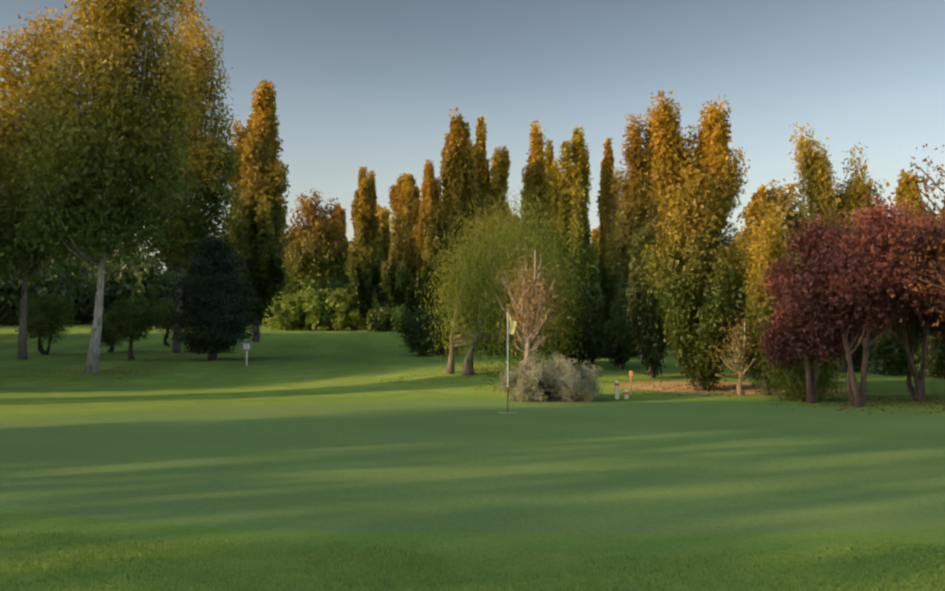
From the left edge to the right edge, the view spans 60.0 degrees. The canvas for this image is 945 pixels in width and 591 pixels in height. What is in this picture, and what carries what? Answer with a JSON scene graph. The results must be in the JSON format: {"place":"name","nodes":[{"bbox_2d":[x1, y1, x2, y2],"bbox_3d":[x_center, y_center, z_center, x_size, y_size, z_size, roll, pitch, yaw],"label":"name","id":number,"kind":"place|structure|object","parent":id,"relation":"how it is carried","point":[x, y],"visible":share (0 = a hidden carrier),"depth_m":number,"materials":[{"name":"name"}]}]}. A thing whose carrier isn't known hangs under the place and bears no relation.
{"place":"outdoors","nodes":[
{"label":"outdoors","id":0,"kind":"place"},
{"bbox_2d":[0,320,944,590],"bbox_3d":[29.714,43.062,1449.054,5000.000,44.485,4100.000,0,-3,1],"label":"ground","id":1,"kind":"structure","parent":0,"point":[304,436],"depth_m":10.27,"materials":[{"name":"green plant"}]},
{"bbox_2d":[9,289,78,354],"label":"tree","id":2,"kind":"object","parent":1,"relation":"on","point":[47,316],"visible":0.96,"depth_m":50.08,"materials":[{"name":"green plant"}]},
{"bbox_2d":[0,6,103,359],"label":"tree","id":3,"kind":"object","parent":1,"relation":"on","point":[14,257],"visible":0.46,"depth_m":44.72,"materials":[{"name":"green plant"}]},
{"bbox_2d":[40,239,125,320],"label":"tree","id":4,"kind":"object","parent":1,"relation":"on","point":[116,264],"visible":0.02,"depth_m":113.72,"materials":[{"name":"green plant"}]},
{"bbox_2d":[2,367,171,380],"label":"litter","id":5,"kind":"object","parent":1,"relation":"on","point":[86,373],"visible":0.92,"depth_m":35.37,"materials":[{"name":"brown plant"}]},
{"bbox_2d":[9,0,205,372],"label":"tree","id":6,"kind":"object","parent":1,"relation":"on","point":[115,121],"visible":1,"depth_m":35.17,"materials":[{"name":"green plant"}]},
{"bbox_2d":[88,310,126,351],"bbox_3d":[-23.882,2.475,53.960,2.332,3.132,2.225,0,-3,1],"label":"bush","id":7,"kind":"object","parent":1,"relation":"on","point":[108,340],"visible":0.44,"depth_m":53.48,"materials":[{"name":"green plant"}]},
{"bbox_2d":[117,228,137,264],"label":"tree","id":8,"kind":"object","parent":1,"relation":"on","point":[126,249],"visible":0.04,"depth_m":122.30,"materials":[{"name":"green plant"}]},
{"bbox_2d":[103,294,161,359],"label":"tree","id":9,"kind":"object","parent":1,"relation":"on","point":[132,319],"visible":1,"depth_m":45.36,"materials":[{"name":"green plant"}]},
{"bbox_2d":[99,358,176,361],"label":"litter","id":10,"kind":"object","parent":1,"relation":"on","point":[127,360],"visible":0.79,"depth_m":45.10,"materials":[{"name":"brown plant"}]},
{"bbox_2d":[150,297,184,345],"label":"tree","id":11,"kind":"object","parent":1,"relation":"on","point":[163,305],"visible":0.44,"depth_m":61.98,"materials":[{"name":"green plant"}]},
{"bbox_2d":[121,350,226,354],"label":"litter","id":12,"kind":"object","parent":1,"relation":"on","point":[171,352],"visible":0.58,"depth_m":53.80,"materials":[{"name":"brown plant"}]},
{"bbox_2d":[159,229,191,274],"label":"tree","id":13,"kind":"object","parent":1,"relation":"on","point":[169,269],"visible":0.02,"depth_m":127.53,"materials":[{"name":"green plant"}]},
{"bbox_2d":[125,0,248,352],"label":"tree","id":14,"kind":"object","parent":1,"relation":"on","point":[213,161],"visible":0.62,"depth_m":54.27,"materials":[{"name":"green plant"}]},
{"bbox_2d":[155,235,263,359],"bbox_3d":[-14.629,0.276,45.867,5.659,7.260,5.934,0,-3,1],"label":"conifer tree","id":15,"kind":"object","parent":1,"relation":"on","point":[212,262],"visible":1,"depth_m":44.97,"materials":[{"name":"green plant"}]},
{"bbox_2d":[156,358,266,361],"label":"fallen leaves","id":16,"kind":"object","parent":1,"relation":"on","point":[212,360],"visible":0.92,"depth_m":44.92,"materials":[{"name":"brown plant"}]},
{"bbox_2d":[241,341,252,364],"bbox_3d":[-10.977,2.861,39.811,0.520,1.270,0.120,0,-3,1],"label":"tee sign","id":17,"kind":"object","parent":1,"relation":"on","point":[246,346],"visible":0.92,"depth_m":39.78,"materials":[{"name":"grey metal"}]},
{"bbox_2d":[222,80,290,341],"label":"poplar tree","id":18,"kind":"object","parent":1,"relation":"on","point":[254,240],"visible":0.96,"depth_m":70.52,"materials":[{"name":"green plant"}]},
{"bbox_2d":[271,287,292,304],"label":"lit tree","id":19,"kind":"object","parent":1,"relation":"on","point":[285,291],"visible":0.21,"depth_m":95.01,"materials":[{"name":"green plant"}]},
{"bbox_2d":[262,293,303,330],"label":"hedge","id":20,"kind":"object","parent":1,"relation":"on","point":[284,313],"visible":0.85,"depth_m":93.28,"materials":[{"name":"green plant"}]},
{"bbox_2d":[274,224,301,265],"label":"tree","id":21,"kind":"object","parent":1,"relation":"on","point":[283,245],"visible":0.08,"depth_m":133.52,"materials":[{"name":"green plant"}]},
{"bbox_2d":[290,286,334,330],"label":"hedge","id":22,"kind":"object","parent":1,"relation":"on","point":[311,300],"visible":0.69,"depth_m":93.84,"materials":[{"name":"green plant"}]},
{"bbox_2d":[281,189,351,328],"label":"orange tree","id":23,"kind":"object","parent":1,"relation":"on","point":[323,255],"visible":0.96,"depth_m":97.07,"materials":[{"name":"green plant"}]},
{"bbox_2d":[314,288,358,330],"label":"hedge","id":24,"kind":"object","parent":1,"relation":"on","point":[341,304],"visible":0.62,"depth_m":94.16,"materials":[{"name":"green plant"}]},
{"bbox_2d":[328,202,348,261],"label":"poplar tree","id":25,"kind":"object","parent":1,"relation":"on","point":[341,212],"visible":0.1,"depth_m":116.60,"materials":[{"name":"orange plant"}]},
{"bbox_2d":[345,296,378,330],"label":"hedge","id":26,"kind":"object","parent":1,"relation":"on","point":[355,321],"visible":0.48,"depth_m":94.71,"materials":[{"name":"green plant"}]},
{"bbox_2d":[345,166,382,330],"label":"poplar tree","id":27,"kind":"object","parent":1,"relation":"on","point":[364,277],"visible":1,"depth_m":94.49,"materials":[{"name":"green plant"}]},
{"bbox_2d":[364,306,394,331],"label":"shrub","id":28,"kind":"object","parent":1,"relation":"on","point":[378,318],"visible":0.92,"depth_m":92.48,"materials":[{"name":"green plant"}]},
{"bbox_2d":[374,203,392,267],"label":"tree","id":29,"kind":"object","parent":1,"relation":"on","point":[383,239],"visible":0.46,"depth_m":131.01,"materials":[{"name":"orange plant"}]},
{"bbox_2d":[390,304,408,333],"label":"shrub","id":30,"kind":"object","parent":1,"relation":"on","point":[397,314],"visible":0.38,"depth_m":88.83,"materials":[{"name":"green plant"}]},
{"bbox_2d":[380,173,420,307],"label":"poplar tree","id":31,"kind":"object","parent":1,"relation":"on","point":[404,192],"visible":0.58,"depth_m":90.84,"materials":[{"name":"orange plant"}]},
{"bbox_2d":[402,196,424,317],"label":"poplar tree","id":32,"kind":"object","parent":1,"relation":"on","point":[414,259],"visible":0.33,"depth_m":75.11,"materials":[{"name":"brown plant"}]},
{"bbox_2d":[397,304,445,356],"bbox_3d":[-3.082,2.258,49.685,2.962,3.502,2.707,0,-3,1],"label":"shrub","id":33,"kind":"object","parent":1,"relation":"on","point":[417,336],"visible":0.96,"depth_m":49.25,"materials":[{"name":"green plant"}]},
{"bbox_2d":[415,159,444,312],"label":"poplar tree","id":34,"kind":"object","parent":1,"relation":"on","point":[429,188],"visible":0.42,"depth_m":69.48,"materials":[{"name":"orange plant"}]},
{"bbox_2d":[430,312,461,354],"bbox_3d":[-1.841,2.587,51.783,2.659,3.293,2.438,0,-3,1],"label":"shrub","id":35,"kind":"object","parent":1,"relation":"on","point":[442,350],"visible":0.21,"depth_m":51.26,"materials":[{"name":"green plant"}]},
{"bbox_2d":[421,107,488,350],"bbox_3d":[-1.096,-4.546,58.309,5.051,17.496,4.375,1,-3,-27],"label":"poplar tree","id":36,"kind":"object","parent":1,"relation":"on","point":[458,168],"visible":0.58,"depth_m":57.52,"materials":[{"name":"green plant"}]},
{"bbox_2d":[380,365,534,385],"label":"fallen leaves","id":37,"kind":"object","parent":1,"relation":"on","point":[445,376],"visible":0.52,"depth_m":26.04,"materials":[{"name":"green plant"}]},
{"bbox_2d":[0,249,923,326],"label":"hedgerow","id":38,"kind":"object","parent":1,"relation":"on","point":[140,280],"visible":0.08,"depth_m":99.36,"materials":[{"name":"green plant"}]},
{"bbox_2d":[469,116,497,348],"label":"poplar tree","id":39,"kind":"object","parent":1,"relation":"on","point":[484,184],"visible":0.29,"depth_m":61.08,"materials":[{"name":"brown plant"}]},
{"bbox_2d":[476,312,518,354],"bbox_3d":[1.526,2.526,51.807,3.004,3.332,2.905,0,-3,1],"label":"shrub","id":40,"kind":"object","parent":1,"relation":"on","point":[492,348],"visible":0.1,"depth_m":51.22,"materials":[{"name":"green plant"}]},
{"bbox_2d":[489,145,511,319],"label":"poplar tree","id":41,"kind":"object","parent":1,"relation":"on","point":[500,166],"visible":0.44,"depth_m":65.57,"materials":[{"name":"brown plant"}]},
{"bbox_2d":[414,182,596,376],"bbox_3d":[1.058,-0.222,26.412,5.828,6.940,4.639,0,-3,1],"label":"willow tree","id":42,"kind":"object","parent":1,"relation":"on","point":[476,333],"visible":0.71,"depth_m":26.04,"materials":[{"name":"green plant"}]},
{"bbox_2d":[498,312,517,413],"bbox_3d":[0.742,1.460,17.244,0.440,2.230,0.440,0,-3,1],"label":"flagstick","id":43,"kind":"object","parent":1,"relation":"on","point":[512,327],"visible":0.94,"depth_m":17.26},
{"bbox_2d":[509,207,520,263],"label":"tree","id":44,"kind":"object","parent":1,"relation":"on","point":[514,221],"visible":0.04,"depth_m":130.52,"materials":[{"name":"green plant"}]},
{"bbox_2d":[481,238,575,371],"bbox_3d":[1.579,0.646,23.093,2.693,4.476,2.902,0,-3,1],"label":"birch tree","id":45,"kind":"object","parent":1,"relation":"on","point":[529,306],"visible":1,"depth_m":23.01,"materials":[{"name":"brown plant"}]},
{"bbox_2d":[519,120,556,336],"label":"poplar tree","id":46,"kind":"object","parent":1,"relation":"on","point":[536,173],"visible":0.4,"depth_m":61.69,"materials":[{"name":"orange plant"}]},
{"bbox_2d":[532,314,555,354],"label":"shrub","id":47,"kind":"object","parent":1,"relation":"on","point":[547,343],"visible":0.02,"depth_m":50.94,"materials":[{"name":"green plant"}]},
{"bbox_2d":[498,350,602,403],"bbox_3d":[1.891,2.074,19.832,2.592,1.559,1.712,0,-3,1],"label":"silver bush","id":48,"kind":"object","parent":1,"relation":"on","point":[561,382],"visible":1,"depth_m":19.63,"materials":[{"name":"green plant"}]},
{"bbox_2d":[544,139,564,305],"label":"poplar tree","id":49,"kind":"object","parent":1,"relation":"on","point":[552,168],"visible":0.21,"depth_m":72.91,"materials":[{"name":"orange plant"}]},
{"bbox_2d":[551,307,576,363],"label":"tree","id":50,"kind":"object","parent":1,"relation":"on","point":[568,345],"visible":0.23,"depth_m":28.41,"materials":[{"name":"green plant"}]},
{"bbox_2d":[553,126,601,309],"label":"poplar tree","id":51,"kind":"object","parent":1,"relation":"on","point":[575,182],"visible":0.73,"depth_m":56.20,"materials":[{"name":"green plant"}]},
{"bbox_2d":[569,281,605,366],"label":"tree","id":52,"kind":"object","parent":1,"relation":"on","point":[590,346],"visible":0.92,"depth_m":27.16,"materials":[{"name":"green plant"}]},
{"bbox_2d":[590,225,618,267],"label":"tree","id":53,"kind":"object","parent":1,"relation":"on","point":[596,235],"visible":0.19,"depth_m":138.02,"materials":[{"name":"orange plant"}]},
{"bbox_2d":[598,322,610,358],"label":"shrub","id":54,"kind":"object","parent":1,"relation":"on","point":[607,325],"visible":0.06,"depth_m":45.57,"materials":[{"name":"green plant"}]},
{"bbox_2d":[596,138,621,323],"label":"poplar tree","id":55,"kind":"object","parent":1,"relation":"on","point":[610,285],"visible":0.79,"depth_m":62.58,"materials":[{"name":"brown plant"}]},
{"bbox_2d":[615,381,618,398],"bbox_3d":[3.583,2.388,20.309,0.114,0.550,0.108,0,-3,1],"label":"post","id":56,"kind":"object","parent":1,"relation":"on","point":[616,389],"visible":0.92,"depth_m":20.26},
{"bbox_2d":[603,288,636,369],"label":"tree","id":57,"kind":"object","parent":1,"relation":"on","point":[619,345],"visible":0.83,"depth_m":26.77,"materials":[{"name":"green plant"}]},
{"bbox_2d":[624,389,628,398],"bbox_3d":[3.818,2.498,20.299,0.114,0.330,0.108,0,-3,1],"label":"post","id":58,"kind":"object","parent":1,"relation":"on","point":[626,393],"visible":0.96,"depth_m":20.26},
{"bbox_2d":[629,370,632,393],"bbox_3d":[4.143,2.321,21.403,0.090,0.720,0.036,0,-3,1],"label":"wooden post","id":59,"kind":"object","parent":1,"relation":"on","point":[630,373],"visible":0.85,"depth_m":21.40,"materials":[{"name":"brown wood"}]},
{"bbox_2d":[602,104,662,359],"bbox_3d":[7.689,-2.709,37.114,3.575,12.081,3.391,0,-3,1],"label":"poplar tree","id":60,"kind":"object","parent":1,"relation":"on","point":[639,209],"visible":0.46,"depth_m":37.00,"materials":[{"name":"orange plant"}]},
{"bbox_2d":[631,342,639,356],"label":"tree","id":61,"kind":"object","parent":1,"relation":"on","point":[634,354],"depth_m":48.24,"materials":[{"name":"green plant"}]},
{"bbox_2d":[621,224,673,377],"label":"tree","id":62,"kind":"object","parent":1,"relation":"on","point":[650,337],"visible":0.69,"depth_m":24.87,"materials":[{"name":"green plant"}]},
{"bbox_2d":[640,90,750,390],"bbox_3d":[6.174,-1.445,22.625,2.898,8.672,2.864,0,-3,1],"label":"poplar tree","id":63,"kind":"object","parent":1,"relation":"on","point":[696,273],"visible":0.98,"depth_m":22.26,"materials":[{"name":"green plant"}]},
{"bbox_2d":[621,380,781,397],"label":"litter","id":64,"kind":"object","parent":1,"relation":"on","point":[694,390],"visible":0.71,"depth_m":22.28,"materials":[{"name":"brown plant"}]},
{"bbox_2d":[706,313,761,395],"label":"sparse tree","id":65,"kind":"object","parent":1,"relation":"on","point":[739,359],"visible":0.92,"depth_m":21.11,"materials":[{"name":"brown plant"}]},
{"bbox_2d":[732,226,747,265],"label":"tree","id":66,"kind":"object","parent":1,"relation":"on","point":[745,232],"visible":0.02,"depth_m":156.84,"materials":[{"name":"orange plant"}]},
{"bbox_2d":[744,184,768,248],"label":"tree","id":67,"kind":"object","parent":1,"relation":"on","point":[759,195],"visible":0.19,"depth_m":116.81,"materials":[{"name":"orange plant"}]},
{"bbox_2d":[733,202,793,395],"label":"poplar tree","id":68,"kind":"object","parent":1,"relation":"on","point":[762,248],"visible":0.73,"depth_m":21.16,"materials":[{"name":"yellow plant"}]},
{"bbox_2d":[728,178,810,268],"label":"tree","id":69,"kind":"object","parent":1,"relation":"on","point":[789,213],"visible":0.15,"depth_m":115.75,"materials":[{"name":"green plant"}]},
{"bbox_2d":[752,319,847,401],"bbox_3d":[8.007,1.597,19.954,2.313,2.732,1.844,0,-3,1],"label":"yellow green shrub","id":70,"kind":"object","parent":1,"relation":"on","point":[796,380],"visible":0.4,"depth_m":19.68,"materials":[{"name":"green plant"}]},
{"bbox_2d":[755,256,869,403],"bbox_3d":[8.054,0.923,19.285,2.522,3.839,2.221,0,-3,1],"label":"plum tree","id":71,"kind":"object","parent":1,"relation":"on","point":[797,315],"visible":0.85,"depth_m":19.07,"materials":[{"name":"red plant"}]},
{"bbox_2d":[788,122,887,372],"bbox_3d":[13.735,-1.680,30.795,3.286,9.726,3.031,0,-3,1],"label":"poplar tree","id":72,"kind":"object","parent":1,"relation":"on","point":[822,195],"visible":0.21,"depth_m":30.58,"materials":[{"name":"green plant"}]},
{"bbox_2d":[831,337,880,371],"bbox_3d":[14.968,1.847,32.382,2.540,2.941,2.296,0,-3,1],"label":"shrub","id":73,"kind":"object","parent":1,"relation":"on","point":[857,358],"visible":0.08,"depth_m":31.85,"materials":[{"name":"green plant"}]},
{"bbox_2d":[773,398,944,413],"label":"fallen leaves","id":74,"kind":"object","parent":1,"relation":"on","point":[866,406],"visible":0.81,"depth_m":18.51,"materials":[{"name":"red plant"}]},
{"bbox_2d":[783,192,944,406],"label":"plum tree","id":75,"kind":"object","parent":1,"relation":"on","point":[863,275],"visible":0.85,"depth_m":18.17,"materials":[{"name":"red plant"}]},
{"bbox_2d":[846,205,944,400],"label":"plum tree","id":76,"kind":"object","parent":1,"relation":"on","point":[917,392],"visible":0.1,"depth_m":19.86,"materials":[{"name":"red plant"}]},
{"bbox_2d":[848,394,944,405],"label":"fallen leaves","id":77,"kind":"object","parent":1,"relation":"on","point":[909,400],"visible":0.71,"depth_m":20.03,"materials":[{"name":"red plant"}]},
{"bbox_2d":[867,323,929,375],"bbox_3d":[15.556,1.926,29.894,2.524,2.741,2.310,0,-3,1],"label":"shrub","id":78,"kind":"object","parent":1,"relation":"on","point":[890,354],"visible":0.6,"depth_m":29.45,"materials":[{"name":"green plant"}]},
{"bbox_2d":[869,203,944,346],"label":"plum tree","id":79,"kind":"object","parent":1,"relation":"on","point":[942,334],"visible":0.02,"depth_m":22.02,"materials":[{"name":"red plant"}]},
{"bbox_2d":[892,170,934,218],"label":"tree","id":80,"kind":"object","parent":1,"relation":"on","point":[905,186],"visible":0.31,"depth_m":113.75,"materials":[{"name":"yellow plant"}]},
{"bbox_2d":[884,144,944,337],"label":"tree","id":81,"kind":"object","parent":1,"relation":"on","point":[922,204],"visible":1,"depth_m":15.71,"materials":[{"name":"orange plant"}]},
{"bbox_2d":[908,329,944,378],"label":"shrub","id":82,"kind":"object","parent":1,"relation":"on","point":[935,358],"visible":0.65,"depth_m":27.84,"materials":[{"name":"green plant"}]},
{"bbox_2d":[909,313,944,337],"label":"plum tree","id":83,"kind":"object","parent":1,"relation":"on","point":[933,330],"visible":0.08,"depth_m":21.34,"materials":[{"name":"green plant"}]},
{"bbox_2d":[0,525,944,590],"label":"rough grass","id":84,"kind":"structure","parent":0,"point":[399,564],"depth_m":5.92,"materials":[{"name":"green plant"}]},
{"bbox_2d":[0,0,944,314],"label":"sky","id":85,"kind":"structure","parent":0,"point":[372,84],"materials":[{"name":"blue"}]}
]}

